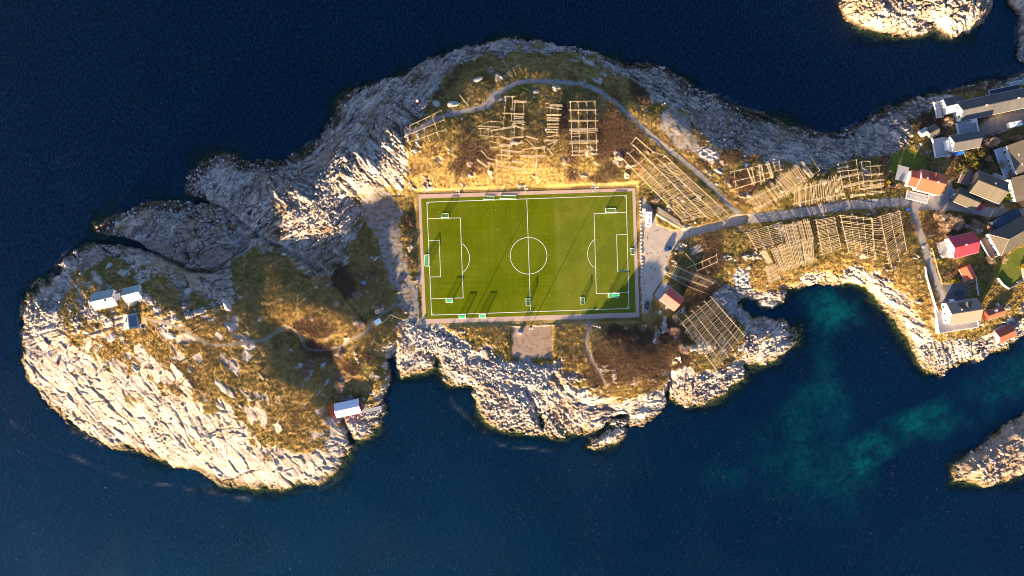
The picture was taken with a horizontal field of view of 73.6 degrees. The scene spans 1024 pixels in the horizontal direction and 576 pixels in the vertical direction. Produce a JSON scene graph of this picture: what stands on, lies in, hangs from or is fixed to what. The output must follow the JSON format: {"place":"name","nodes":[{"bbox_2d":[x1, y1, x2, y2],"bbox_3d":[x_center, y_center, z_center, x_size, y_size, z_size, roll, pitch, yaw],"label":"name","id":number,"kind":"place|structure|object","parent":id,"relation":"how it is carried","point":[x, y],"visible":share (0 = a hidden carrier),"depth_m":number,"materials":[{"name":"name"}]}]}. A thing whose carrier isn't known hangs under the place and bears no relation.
{"place":"outdoors","nodes":[
{"label":"outdoors","id":0,"kind":"place"},
{"bbox_2d":[0,0,1023,575],"bbox_3d":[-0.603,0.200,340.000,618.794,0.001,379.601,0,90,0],"label":"sea","id":1,"kind":"structure","parent":0,"point":[840,438],"depth_m":340.00,"materials":[{"name":"blue liquid"}]},
{"bbox_2d":[838,0,992,42],"bbox_3d":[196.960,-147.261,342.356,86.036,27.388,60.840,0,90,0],"label":"skerry","id":2,"kind":"structure","parent":1,"relation":"in","point":[940,33],"depth_m":335.79,"materials":[{"name":"stone"}]},
{"bbox_2d":[949,411,1023,489],"bbox_3d":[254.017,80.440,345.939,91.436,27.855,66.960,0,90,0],"label":"skerry","id":3,"kind":"structure","parent":1,"relation":"in","point":[962,477],"depth_m":337.37,"materials":[{"name":"stone"}]},
{"bbox_2d":[1007,0,1023,62],"bbox_3d":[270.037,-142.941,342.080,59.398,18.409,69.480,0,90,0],"label":"skerry","id":4,"kind":"structure","parent":1,"relation":"in","point":[1017,6],"depth_m":338.79,"materials":[{"name":"stone"}]},
{"bbox_2d":[20,33,1023,495],"bbox_3d":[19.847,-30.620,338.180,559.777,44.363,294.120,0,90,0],"label":"terrain","id":5,"kind":"structure","parent":0,"point":[108,421],"depth_m":333.02,"materials":[{"name":"stone"}]},
{"bbox_2d":[88,289,120,310],"bbox_3d":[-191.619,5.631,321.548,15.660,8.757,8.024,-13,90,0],"label":"house","id":6,"kind":"structure","parent":5,"relation":"on","point":[104,299],"depth_m":319.11,"materials":[{"name":"white paint"}]},
{"bbox_2d":[107,333,116,342],"bbox_3d":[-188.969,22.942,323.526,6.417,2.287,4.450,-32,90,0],"label":"boulder","id":7,"kind":"object","parent":5,"relation":"on","point":[111,337],"visible":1,"depth_m":322.81,"materials":[{"name":"stone"}]},
{"bbox_2d":[121,284,141,302],"bbox_3d":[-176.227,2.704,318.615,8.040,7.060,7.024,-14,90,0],"label":"house","id":8,"kind":"structure","parent":5,"relation":"on","point":[131,294],"depth_m":316.82,"materials":[{"name":"white paint"}]},
{"bbox_2d":[123,313,139,329],"bbox_3d":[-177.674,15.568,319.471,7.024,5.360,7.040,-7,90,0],"label":"shed","id":9,"kind":"structure","parent":5,"relation":"on","point":[130,321],"depth_m":317.91,"materials":[{"name":"blue paint"}]},
{"bbox_2d":[132,363,139,372],"bbox_3d":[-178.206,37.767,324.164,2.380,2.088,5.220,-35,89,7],"label":"boulder","id":10,"kind":"object","parent":5,"relation":"on","point":[135,368],"visible":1,"depth_m":323.43,"materials":[{"name":"stone"}]},
{"bbox_2d":[166,331,175,338],"bbox_3d":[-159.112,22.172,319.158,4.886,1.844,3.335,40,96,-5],"label":"boulder","id":11,"kind":"object","parent":5,"relation":"on","point":[170,335],"visible":1,"depth_m":318.50,"materials":[{"name":"stone"}]},
{"bbox_2d":[184,287,190,294],"bbox_3d":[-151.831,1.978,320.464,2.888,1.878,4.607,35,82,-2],"label":"boulder","id":12,"kind":"object","parent":5,"relation":"on","point":[187,291],"visible":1,"depth_m":319.90,"materials":[{"name":"stone"}]},
{"bbox_2d":[222,299,231,310],"bbox_3d":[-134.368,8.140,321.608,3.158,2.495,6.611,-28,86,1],"label":"boulder","id":13,"kind":"object","parent":5,"relation":"on","point":[227,305],"visible":1,"depth_m":320.83,"materials":[{"name":"stone"}]},
{"bbox_2d":[274,228,286,236],"bbox_3d":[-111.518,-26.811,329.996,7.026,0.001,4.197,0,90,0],"label":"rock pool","id":14,"kind":"object","parent":5,"relation":"on","point":[279,232],"visible":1,"depth_m":330.00,"materials":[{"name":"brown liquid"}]},
{"bbox_2d":[301,369,311,377],"bbox_3d":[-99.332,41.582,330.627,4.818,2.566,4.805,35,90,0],"label":"bare shrub","id":15,"kind":"object","parent":5,"relation":"on","point":[305,372],"visible":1,"depth_m":330.54,"materials":[{"name":"brown plant"}]},
{"bbox_2d":[307,359,315,367],"bbox_3d":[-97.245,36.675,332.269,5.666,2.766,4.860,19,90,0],"label":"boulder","id":16,"kind":"object","parent":5,"relation":"on","point":[310,363],"visible":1,"depth_m":331.91,"materials":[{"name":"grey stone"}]},
{"bbox_2d":[296,255,328,272],"bbox_3d":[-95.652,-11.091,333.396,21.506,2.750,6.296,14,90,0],"label":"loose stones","id":17,"kind":"object","parent":5,"relation":"on","point":[313,265],"visible":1,"depth_m":333.16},
{"bbox_2d":[333,380,345,392],"bbox_3d":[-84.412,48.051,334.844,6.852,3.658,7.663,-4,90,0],"label":"bare shrub","id":18,"kind":"object","parent":5,"relation":"on","point":[339,386],"visible":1,"depth_m":334.70,"materials":[{"name":"brown plant"}]},
{"bbox_2d":[335,348,344,359],"bbox_3d":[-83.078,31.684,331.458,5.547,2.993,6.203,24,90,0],"label":"bare shrub","id":19,"kind":"object","parent":5,"relation":"on","point":[340,354],"visible":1,"depth_m":331.22,"materials":[{"name":"brown plant"}]},
{"bbox_2d":[351,290,361,300],"bbox_3d":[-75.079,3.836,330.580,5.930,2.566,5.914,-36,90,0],"label":"bare shrub","id":20,"kind":"object","parent":5,"relation":"on","point":[358,296],"visible":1,"depth_m":330.46,"materials":[{"name":"brown plant"}]},
{"bbox_2d":[333,398,382,417],"bbox_3d":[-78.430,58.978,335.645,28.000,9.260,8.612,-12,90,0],"label":"boathouse","id":21,"kind":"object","parent":5,"relation":"on","point":[348,408],"visible":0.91,"depth_m":332.58,"materials":[{"name":"white paint"}]},
{"bbox_2d":[356,321,365,329],"bbox_3d":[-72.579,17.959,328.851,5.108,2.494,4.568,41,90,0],"label":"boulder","id":22,"kind":"object","parent":5,"relation":"on","point":[359,325],"visible":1,"depth_m":328.84,"materials":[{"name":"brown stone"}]},
{"bbox_2d":[142,300,608,385],"bbox_3d":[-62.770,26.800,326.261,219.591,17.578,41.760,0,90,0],"label":"footpath","id":23,"kind":"structure","parent":5,"relation":"on","point":[587,336],"depth_m":330.15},
{"bbox_2d":[404,110,446,144],"bbox_3d":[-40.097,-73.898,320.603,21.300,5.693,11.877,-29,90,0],"label":"fish drying rack","id":24,"kind":"object","parent":5,"relation":"on","point":[424,128],"visible":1,"depth_m":319.62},
{"bbox_2d":[432,100,439,106],"bbox_3d":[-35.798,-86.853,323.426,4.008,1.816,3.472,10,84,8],"label":"boulder","id":25,"kind":"object","parent":5,"relation":"on","point":[436,103],"visible":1,"depth_m":322.76,"materials":[{"name":"stone"}]},
{"bbox_2d":[447,101,458,106],"bbox_3d":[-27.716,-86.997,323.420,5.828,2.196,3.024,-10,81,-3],"label":"boulder","id":26,"kind":"object","parent":5,"relation":"on","point":[452,103],"visible":1,"depth_m":322.63,"materials":[{"name":"stone"}]},
{"bbox_2d":[473,77,482,82],"bbox_3d":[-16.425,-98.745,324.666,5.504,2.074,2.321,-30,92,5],"label":"boulder","id":27,"kind":"object","parent":5,"relation":"on","point":[477,79],"visible":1,"depth_m":323.90,"materials":[{"name":"stone"}]},
{"bbox_2d":[478,121,512,147],"bbox_3d":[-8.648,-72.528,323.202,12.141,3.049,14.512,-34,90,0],"label":"fish drying rack","id":28,"kind":"object","parent":5,"relation":"on","point":[492,135],"visible":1,"depth_m":322.08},
{"bbox_2d":[478,138,524,170],"bbox_3d":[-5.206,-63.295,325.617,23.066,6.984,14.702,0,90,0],"label":"fish drying rack","id":29,"kind":"object","parent":5,"relation":"on","point":[505,145],"visible":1,"depth_m":323.71,"materials":[{"name":"wood"}]},
{"bbox_2d":[491,97,524,130],"bbox_3d":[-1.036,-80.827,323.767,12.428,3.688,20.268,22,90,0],"label":"fish drying rack","id":30,"kind":"object","parent":5,"relation":"on","point":[504,113],"visible":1,"depth_m":322.63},
{"bbox_2d":[511,100,526,143],"bbox_3d":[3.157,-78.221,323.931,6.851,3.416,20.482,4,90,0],"label":"fish drying rack","id":31,"kind":"object","parent":5,"relation":"on","point":[520,122],"visible":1,"depth_m":322.55,"materials":[{"name":"wood"}]},
{"bbox_2d":[23,0,1023,486],"bbox_3d":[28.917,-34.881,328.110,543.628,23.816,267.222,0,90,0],"label":"loose stones","id":32,"kind":"object","parent":5,"relation":"on","point":[543,368],"visible":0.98,"depth_m":334.91,"materials":[{"name":"stone"}]},
{"bbox_2d":[31,42,1023,460],"bbox_3d":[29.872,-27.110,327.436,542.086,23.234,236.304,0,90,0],"label":"dry grass","id":33,"kind":"structure","parent":5,"relation":"on","point":[475,332],"depth_m":330.36,"materials":[{"name":"plant"}]},
{"bbox_2d":[357,108,698,326],"bbox_3d":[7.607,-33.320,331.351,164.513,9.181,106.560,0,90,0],"label":"gravel area","id":34,"kind":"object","parent":5,"relation":"on","point":[383,212],"visible":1,"depth_m":334.36,"materials":[{"name":"gravel"}]},
{"bbox_2d":[418,188,638,323],"bbox_3d":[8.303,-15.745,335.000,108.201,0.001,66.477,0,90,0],"label":"pitch surround","id":35,"kind":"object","parent":5,"relation":"on","point":[541,317],"visible":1,"depth_m":335.00,"materials":[{"name":"beige concrete"}]},
{"bbox_2d":[421,191,635,318],"bbox_3d":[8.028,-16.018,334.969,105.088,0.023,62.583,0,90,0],"label":"football pitch","id":36,"kind":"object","parent":35,"relation":"on","point":[553,254],"visible":1,"depth_m":334.98,"materials":[{"name":"green plastic"}]},
{"bbox_2d":[511,324,552,359],"bbox_3d":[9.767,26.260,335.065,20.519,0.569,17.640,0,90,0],"label":"court","id":37,"kind":"object","parent":5,"relation":"on","point":[536,341],"visible":0.99,"depth_m":335.35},
{"bbox_2d":[520,136,555,169],"bbox_3d":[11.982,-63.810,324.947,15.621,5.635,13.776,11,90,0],"label":"fish drying rack","id":38,"kind":"object","parent":5,"relation":"on","point":[534,147],"visible":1,"depth_m":323.19,"materials":[{"name":"wood"}]},
{"bbox_2d":[544,98,561,144],"bbox_3d":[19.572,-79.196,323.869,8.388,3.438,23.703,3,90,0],"label":"fish drying rack","id":39,"kind":"object","parent":5,"relation":"on","point":[550,115],"visible":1,"depth_m":322.64,"materials":[{"name":"wood"}]},
{"bbox_2d":[568,101,598,155],"bbox_3d":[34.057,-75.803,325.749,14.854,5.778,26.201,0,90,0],"label":"fish drying rack","id":40,"kind":"object","parent":5,"relation":"on","point":[587,130],"visible":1,"depth_m":324.21,"materials":[{"name":"wood"}]},
{"bbox_2d":[267,53,1008,391],"bbox_3d":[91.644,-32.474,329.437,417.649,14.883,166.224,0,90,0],"label":"heather","id":41,"kind":"object","parent":5,"relation":"on","point":[645,355],"visible":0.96,"depth_m":330.16,"materials":[{"name":"plant"}]},
{"bbox_2d":[621,145,704,221],"bbox_3d":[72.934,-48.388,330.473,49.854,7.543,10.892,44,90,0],"label":"fish drying rack","id":42,"kind":"object","parent":5,"relation":"on","point":[669,193],"visible":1,"depth_m":330.63,"materials":[{"name":"wood"}]},
{"bbox_2d":[654,282,671,302],"bbox_3d":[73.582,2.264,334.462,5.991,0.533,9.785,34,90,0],"label":"patio","id":43,"kind":"structure","parent":5,"relation":"on","point":[662,288],"depth_m":334.36,"materials":[{"name":"concrete"}]},
{"bbox_2d":[655,207,681,228],"bbox_3d":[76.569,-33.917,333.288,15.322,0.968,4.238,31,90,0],"label":"wood pile","id":44,"kind":"object","parent":5,"relation":"on","point":[665,216],"visible":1,"depth_m":333.15,"materials":[{"name":"wood"}]},
{"bbox_2d":[659,287,683,310],"bbox_3d":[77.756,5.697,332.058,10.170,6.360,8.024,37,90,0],"label":"clubhouse","id":45,"kind":"structure","parent":5,"relation":"on","point":[670,298],"depth_m":330.19,"materials":[{"name":"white paint"}]},
{"bbox_2d":[666,326,677,335],"bbox_3d":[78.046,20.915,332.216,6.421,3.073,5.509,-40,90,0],"label":"bare shrub","id":46,"kind":"object","parent":5,"relation":"on","point":[673,330],"visible":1,"depth_m":331.77,"materials":[{"name":"brown plant"}]},
{"bbox_2d":[672,313,679,323],"bbox_3d":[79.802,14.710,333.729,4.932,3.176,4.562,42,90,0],"label":"bare shrub","id":47,"kind":"object","parent":5,"relation":"on","point":[675,318],"visible":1,"depth_m":333.36,"materials":[{"name":"brown plant"}]},
{"bbox_2d":[677,344,689,353],"bbox_3d":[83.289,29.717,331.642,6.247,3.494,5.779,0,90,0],"label":"bare shrub","id":48,"kind":"object","parent":5,"relation":"on","point":[683,349],"visible":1,"depth_m":331.21,"materials":[{"name":"brown plant"}]},
{"bbox_2d":[646,157,724,219],"bbox_3d":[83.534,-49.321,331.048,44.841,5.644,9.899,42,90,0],"label":"fish drying rack","id":49,"kind":"object","parent":5,"relation":"on","point":[693,193],"visible":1,"depth_m":329.93,"materials":[{"name":"wood"}]},
{"bbox_2d":[667,264,713,287],"bbox_3d":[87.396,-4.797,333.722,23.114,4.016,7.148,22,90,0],"label":"fish drying rack","id":50,"kind":"object","parent":5,"relation":"on","point":[690,275],"visible":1,"depth_m":332.39,"materials":[{"name":"wood"}]},
{"bbox_2d":[640,197,747,313],"bbox_3d":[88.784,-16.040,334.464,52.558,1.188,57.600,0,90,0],"label":"gravel car park","id":51,"kind":"structure","parent":5,"relation":"on","point":[657,239],"depth_m":334.75,"materials":[{"name":"gravel"}]},
{"bbox_2d":[645,211,651,226],"bbox_3d":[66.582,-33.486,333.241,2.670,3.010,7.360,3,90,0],"label":"camper van","id":52,"kind":"object","parent":51,"relation":"on","point":[648,222],"visible":1,"depth_m":331.84,"materials":[{"name":"white paint"}]},
{"bbox_2d":[690,244,703,254],"bbox_3d":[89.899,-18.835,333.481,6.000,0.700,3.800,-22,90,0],"label":"pallet stack","id":53,"kind":"object","parent":5,"relation":"on","point":[695,247],"visible":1,"depth_m":333.33,"materials":[{"name":"grey wood"}]},
{"bbox_2d":[685,253,717,271],"bbox_3d":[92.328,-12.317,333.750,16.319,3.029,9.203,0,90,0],"label":"fish drying rack","id":54,"kind":"object","parent":5,"relation":"on","point":[702,263],"visible":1,"depth_m":332.79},
{"bbox_2d":[679,296,744,371],"bbox_3d":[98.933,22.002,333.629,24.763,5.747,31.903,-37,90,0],"label":"fish drying rack","id":55,"kind":"object","parent":5,"relation":"on","point":[721,334],"visible":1,"depth_m":332.68,"materials":[{"name":"wood"}]},
{"bbox_2d":[714,204,730,224],"bbox_3d":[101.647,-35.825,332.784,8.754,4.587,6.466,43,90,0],"label":"fish drying rack","id":56,"kind":"object","parent":5,"relation":"on","point":[720,215],"visible":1,"depth_m":330.86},
{"bbox_2d":[730,160,781,190],"bbox_3d":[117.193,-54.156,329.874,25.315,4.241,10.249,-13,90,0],"label":"fish drying rack","id":57,"kind":"object","parent":5,"relation":"on","point":[769,172],"visible":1,"depth_m":328.22,"materials":[{"name":"wood"}]},
{"bbox_2d":[746,222,783,249],"bbox_3d":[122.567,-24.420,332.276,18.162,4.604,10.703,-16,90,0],"label":"fish drying rack","id":58,"kind":"object","parent":5,"relation":"on","point":[765,236],"visible":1,"depth_m":330.35,"materials":[{"name":"wood"}]},
{"bbox_2d":[759,250,772,263],"bbox_3d":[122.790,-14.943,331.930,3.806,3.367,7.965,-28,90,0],"label":"fish drying rack","id":59,"kind":"object","parent":5,"relation":"on","point":[764,251],"visible":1,"depth_m":330.55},
{"bbox_2d":[747,181,787,210],"bbox_3d":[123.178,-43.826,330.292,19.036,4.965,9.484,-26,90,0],"label":"fish drying rack","id":60,"kind":"object","parent":5,"relation":"on","point":[752,198],"visible":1,"depth_m":329.08,"materials":[{"name":"wood"}]},
{"bbox_2d":[763,263,780,282],"bbox_3d":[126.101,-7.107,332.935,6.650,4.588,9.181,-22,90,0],"label":"fish drying rack","id":61,"kind":"object","parent":5,"relation":"on","point":[771,272],"visible":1,"depth_m":331.59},
{"bbox_2d":[775,165,805,193],"bbox_3d":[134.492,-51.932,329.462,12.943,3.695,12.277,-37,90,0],"label":"fish drying rack","id":62,"kind":"object","parent":5,"relation":"on","point":[791,179],"visible":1,"depth_m":327.94,"materials":[{"name":"wood"}]},
{"bbox_2d":[770,239,813,273],"bbox_3d":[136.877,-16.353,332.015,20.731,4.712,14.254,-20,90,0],"label":"fish drying rack","id":63,"kind":"object","parent":5,"relation":"on","point":[781,249],"visible":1,"depth_m":330.64,"materials":[{"name":"wood"}]},
{"bbox_2d":[781,219,813,243],"bbox_3d":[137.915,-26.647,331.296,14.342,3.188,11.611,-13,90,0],"label":"fish drying rack","id":64,"kind":"object","parent":5,"relation":"on","point":[807,222],"visible":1,"depth_m":329.99,"materials":[{"name":"wood"}]},
{"bbox_2d":[800,158,819,177],"bbox_3d":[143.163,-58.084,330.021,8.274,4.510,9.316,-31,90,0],"label":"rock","id":65,"kind":"object","parent":5,"relation":"on","point":[810,167],"visible":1,"depth_m":328.26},
{"bbox_2d":[793,174,843,205],"bbox_3d":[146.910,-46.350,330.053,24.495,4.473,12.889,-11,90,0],"label":"fish drying rack","id":66,"kind":"object","parent":5,"relation":"on","point":[799,193],"visible":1,"depth_m":328.52,"materials":[{"name":"wood"}]},
{"bbox_2d":[813,217,841,254],"bbox_3d":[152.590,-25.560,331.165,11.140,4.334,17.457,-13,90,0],"label":"fish drying rack","id":67,"kind":"object","parent":5,"relation":"on","point":[828,235],"visible":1,"depth_m":329.45,"materials":[{"name":"wood"}]},
{"bbox_2d":[838,215,874,259],"bbox_3d":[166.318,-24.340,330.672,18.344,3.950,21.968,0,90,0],"label":"fish drying rack","id":68,"kind":"object","parent":5,"relation":"on","point":[871,218],"visible":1,"depth_m":329.17,"materials":[{"name":"wood"}]},
{"bbox_2d":[836,159,884,198],"bbox_3d":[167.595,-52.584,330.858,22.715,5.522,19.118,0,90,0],"label":"fish drying rack","id":69,"kind":"object","parent":5,"relation":"on","point":[871,184],"visible":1,"depth_m":328.57,"materials":[{"name":"wood"}]},
{"bbox_2d":[869,217,888,263],"bbox_3d":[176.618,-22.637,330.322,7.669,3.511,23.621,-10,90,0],"label":"fish drying rack","id":70,"kind":"object","parent":5,"relation":"on","point":[880,242],"visible":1,"depth_m":328.97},
{"bbox_2d":[876,211,906,270],"bbox_3d":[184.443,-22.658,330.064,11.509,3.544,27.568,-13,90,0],"label":"fish drying rack","id":71,"kind":"object","parent":5,"relation":"on","point":[896,249],"visible":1,"depth_m":328.67,"materials":[{"name":"wood"}]},
{"bbox_2d":[889,149,927,182],"bbox_3d":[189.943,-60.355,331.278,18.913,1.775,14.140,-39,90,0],"label":"lawn","id":72,"kind":"structure","parent":5,"relation":"on","point":[909,158],"depth_m":331.16,"materials":[{"name":"plant"}]},
{"bbox_2d":[894,165,946,203],"bbox_3d":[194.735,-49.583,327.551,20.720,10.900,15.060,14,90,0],"label":"house","id":73,"kind":"structure","parent":5,"relation":"on","point":[927,182],"depth_m":326.25,"materials":[{"name":"orange paint"}]},
{"bbox_2d":[917,127,926,136],"bbox_3d":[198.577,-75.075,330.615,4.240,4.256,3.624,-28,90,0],"label":"shed","id":74,"kind":"structure","parent":5,"relation":"on","point":[922,132],"depth_m":329.34,"materials":[{"name":"white paint"}]},
{"bbox_2d":[924,267,937,312],"bbox_3d":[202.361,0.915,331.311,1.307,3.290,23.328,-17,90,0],"label":"retaining wall","id":75,"kind":"structure","parent":5,"relation":"on","point":[929,287],"depth_m":330.31,"materials":[{"name":"white paint"}]},
{"bbox_2d":[925,124,939,138],"bbox_3d":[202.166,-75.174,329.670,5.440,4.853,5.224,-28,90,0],"label":"shed","id":76,"kind":"structure","parent":5,"relation":"on","point":[933,130],"depth_m":328.15,"materials":[{"name":"white paint"}]},
{"bbox_2d":[933,210,947,222],"bbox_3d":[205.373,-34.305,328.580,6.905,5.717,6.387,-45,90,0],"label":"bare shrub","id":77,"kind":"object","parent":5,"relation":"on","point":[940,216],"visible":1,"depth_m":327.78,"materials":[{"name":"brown plant"}]},
{"bbox_2d":[938,220,950,232],"bbox_3d":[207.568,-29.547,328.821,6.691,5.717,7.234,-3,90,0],"label":"bare shrub","id":78,"kind":"object","parent":5,"relation":"on","point":[946,224],"visible":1,"depth_m":328.09,"materials":[{"name":"brown plant"}]},
{"bbox_2d":[942,118,952,127],"bbox_3d":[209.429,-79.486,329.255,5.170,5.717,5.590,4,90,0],"label":"bare shrub","id":79,"kind":"object","parent":5,"relation":"on","point":[948,122],"visible":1,"depth_m":328.52,"materials":[{"name":"brown plant"}]},
{"bbox_2d":[946,213,955,225],"bbox_3d":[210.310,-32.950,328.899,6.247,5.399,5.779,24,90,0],"label":"bare shrub","id":80,"kind":"object","parent":5,"relation":"on","point":[950,218],"visible":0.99,"depth_m":328.17,"materials":[{"name":"brown plant"}]},
{"bbox_2d":[931,131,982,158],"bbox_3d":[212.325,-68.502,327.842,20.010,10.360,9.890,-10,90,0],"label":"house","id":81,"kind":"structure","parent":5,"relation":"on","point":[942,146],"depth_m":325.23,"materials":[{"name":"stone"}]},
{"bbox_2d":[950,216,964,231],"bbox_3d":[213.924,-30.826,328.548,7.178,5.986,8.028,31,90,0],"label":"bare shrub","id":82,"kind":"object","parent":5,"relation":"on","point":[959,222],"visible":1,"depth_m":328.16,"materials":[{"name":"brown plant"}]},
{"bbox_2d":[934,276,983,333],"bbox_3d":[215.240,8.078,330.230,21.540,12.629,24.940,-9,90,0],"label":"villa","id":83,"kind":"object","parent":5,"relation":"on","point":[953,315],"visible":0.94,"depth_m":326.78,"materials":[{"name":"white paint"}]},
{"bbox_2d":[937,232,980,258],"bbox_3d":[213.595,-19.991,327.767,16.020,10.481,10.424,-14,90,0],"label":"house","id":84,"kind":"structure","parent":5,"relation":"on","point":[961,245],"depth_m":325.50,"materials":[{"name":"red paint"}]},
{"bbox_2d":[955,178,963,188],"bbox_3d":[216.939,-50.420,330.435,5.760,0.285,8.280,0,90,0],"label":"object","id":85,"kind":"structure","parent":5,"relation":"on","point":[957,184],"depth_m":330.51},
{"bbox_2d":[954,161,968,175],"bbox_3d":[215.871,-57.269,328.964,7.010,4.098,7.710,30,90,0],"label":"shrub","id":86,"kind":"object","parent":5,"relation":"on","point":[960,166],"visible":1,"depth_m":328.48,"materials":[{"name":"green plant"}]},
{"bbox_2d":[957,264,975,280],"bbox_3d":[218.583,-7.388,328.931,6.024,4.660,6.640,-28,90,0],"label":"shed","id":87,"kind":"structure","parent":5,"relation":"on","point":[966,273],"depth_m":327.70,"materials":[{"name":"orange paint"}]},
{"bbox_2d":[950,187,984,210],"bbox_3d":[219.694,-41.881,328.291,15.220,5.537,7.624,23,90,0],"label":"garage","id":88,"kind":"structure","parent":5,"relation":"on","point":[964,198],"depth_m":326.86,"materials":[{"name":"white paint"}]},
{"bbox_2d":[962,278,974,283],"bbox_3d":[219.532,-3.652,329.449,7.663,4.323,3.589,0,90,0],"label":"bare shrub","id":89,"kind":"object","parent":5,"relation":"on","point":[971,281],"visible":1,"depth_m":329.21,"materials":[{"name":"plant"}]},
{"bbox_2d":[961,152,980,167],"bbox_3d":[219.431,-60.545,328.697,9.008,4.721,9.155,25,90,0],"label":"shrub","id":90,"kind":"object","parent":5,"relation":"on","point":[970,160],"visible":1,"depth_m":328.19,"materials":[{"name":"green plant"}]},
{"bbox_2d":[928,80,1023,133],"bbox_3d":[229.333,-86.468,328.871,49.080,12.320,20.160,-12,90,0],"label":"long house","id":91,"kind":"structure","parent":5,"relation":"on","point":[1002,100],"depth_m":326.29,"materials":[{"name":"stone"}]},
{"bbox_2d":[970,218,981,231],"bbox_3d":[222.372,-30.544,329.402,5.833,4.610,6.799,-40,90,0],"label":"bare shrub","id":92,"kind":"object","parent":5,"relation":"on","point":[975,223],"visible":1,"depth_m":328.60,"materials":[{"name":"brown plant"}]},
{"bbox_2d":[970,163,981,171],"bbox_3d":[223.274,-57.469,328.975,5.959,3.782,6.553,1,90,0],"label":"shrub","id":93,"kind":"object","parent":5,"relation":"on","point":[977,167],"visible":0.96,"depth_m":328.44,"materials":[{"name":"green plant"}]},
{"bbox_2d":[973,145,985,156],"bbox_3d":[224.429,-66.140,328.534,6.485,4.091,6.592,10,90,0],"label":"shrub","id":94,"kind":"object","parent":5,"relation":"on","point":[979,151],"visible":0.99,"depth_m":328.08,"materials":[{"name":"green plant"}]},
{"bbox_2d":[956,168,1008,203],"bbox_3d":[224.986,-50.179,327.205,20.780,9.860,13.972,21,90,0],"label":"house","id":95,"kind":"structure","parent":5,"relation":"on","point":[993,188],"depth_m":324.86,"materials":[{"name":"white paint"}]},
{"bbox_2d":[984,254,996,263],"bbox_3d":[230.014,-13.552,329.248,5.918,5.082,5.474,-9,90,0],"label":"bare shrub","id":96,"kind":"object","parent":5,"relation":"on","point":[989,260],"visible":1,"depth_m":328.37,"materials":[{"name":"brown plant"}]},
{"bbox_2d":[984,137,1000,146],"bbox_3d":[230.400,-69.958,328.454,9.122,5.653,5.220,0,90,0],"label":"bare shrub","id":97,"kind":"object","parent":5,"relation":"on","point":[993,141],"visible":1,"depth_m":328.22,"materials":[{"name":"brown plant"}]},
{"bbox_2d":[984,306,1005,319],"bbox_3d":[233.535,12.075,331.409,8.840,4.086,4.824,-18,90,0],"label":"shed","id":98,"kind":"structure","parent":5,"relation":"on","point":[996,312],"depth_m":330.10,"materials":[{"name":"red paint"}]},
{"bbox_2d":[979,110,1023,137],"bbox_3d":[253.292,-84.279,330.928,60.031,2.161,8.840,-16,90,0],"label":"yard","id":99,"kind":"structure","parent":5,"relation":"on","point":[993,125],"depth_m":330.44,"materials":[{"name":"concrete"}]},
{"bbox_2d":[1006,120,1022,128],"bbox_3d":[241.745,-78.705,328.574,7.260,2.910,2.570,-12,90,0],"label":"camper van","id":100,"kind":"object","parent":99,"relation":"on","point":[1014,124],"visible":1,"depth_m":327.22,"materials":[{"name":"white paint"}]},
{"bbox_2d":[980,208,1023,258],"bbox_3d":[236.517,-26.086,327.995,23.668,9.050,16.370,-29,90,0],"label":"house","id":101,"kind":"structure","parent":5,"relation":"on","point":[1006,236],"depth_m":326.39,"materials":[{"name":"white paint"}]},
{"bbox_2d":[998,161,1007,168],"bbox_3d":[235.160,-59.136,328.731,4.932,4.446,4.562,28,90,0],"label":"bare shrub","id":102,"kind":"object","parent":5,"relation":"on","point":[1003,164],"visible":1,"depth_m":328.13,"materials":[{"name":"brown plant"}]},
{"bbox_2d":[994,324,1016,343],"bbox_3d":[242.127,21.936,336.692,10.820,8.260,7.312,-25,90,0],"label":"boathouse","id":103,"kind":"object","parent":5,"relation":"on","point":[1005,333],"visible":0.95,"depth_m":333.59,"materials":[{"name":"red paint"}]},
{"bbox_2d":[993,140,1023,178],"bbox_3d":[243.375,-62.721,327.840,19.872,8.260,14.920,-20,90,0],"label":"house","id":104,"kind":"structure","parent":5,"relation":"on","point":[1011,156],"depth_m":325.42,"materials":[{"name":"white paint"}]},
{"bbox_2d":[996,247,1023,286],"bbox_3d":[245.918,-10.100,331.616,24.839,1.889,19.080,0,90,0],"label":"lawn","id":105,"kind":"structure","parent":5,"relation":"on","point":[1009,270],"depth_m":331.11,"materials":[{"name":"plant"}]},
{"bbox_2d":[1005,175,1023,201],"bbox_3d":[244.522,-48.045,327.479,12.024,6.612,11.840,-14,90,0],"label":"house","id":106,"kind":"structure","parent":5,"relation":"on","point":[1016,187],"depth_m":325.58,"materials":[{"name":"white paint"}]},
{"bbox_2d":[1009,134,1023,141],"bbox_3d":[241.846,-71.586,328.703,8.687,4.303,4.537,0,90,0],"label":"bare shrub","id":107,"kind":"object","parent":5,"relation":"on","point":[1017,138],"visible":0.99,"depth_m":328.04,"materials":[{"name":"brown plant"}]},
{"bbox_2d":[408,79,739,213],"bbox_3d":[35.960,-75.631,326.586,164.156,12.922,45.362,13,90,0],"label":"gravel track","id":108,"kind":"structure","parent":0,"point":[491,99],"depth_m":326.98,"materials":[{"name":"gravel"}]},
{"bbox_2d":[747,177,1023,303],"bbox_3d":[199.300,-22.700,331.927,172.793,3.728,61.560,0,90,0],"label":"road","id":109,"kind":"structure","parent":0,"point":[940,202],"depth_m":330.63,"materials":[{"name":"asphalt"}]},
{"bbox_2d":[943,284,967,301],"bbox_3d":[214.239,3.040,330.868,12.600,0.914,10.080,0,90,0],"label":"driveway","id":110,"kind":"structure","parent":0,"point":[950,289],"depth_m":330.79,"materials":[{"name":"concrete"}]},
{"bbox_2d":[954,291,963,294],"bbox_3d":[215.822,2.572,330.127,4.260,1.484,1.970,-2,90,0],"label":"parked car","id":111,"kind":"object","parent":110,"relation":"on","point":[958,292],"visible":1,"depth_m":329.68,"materials":[{"name":"paint"}]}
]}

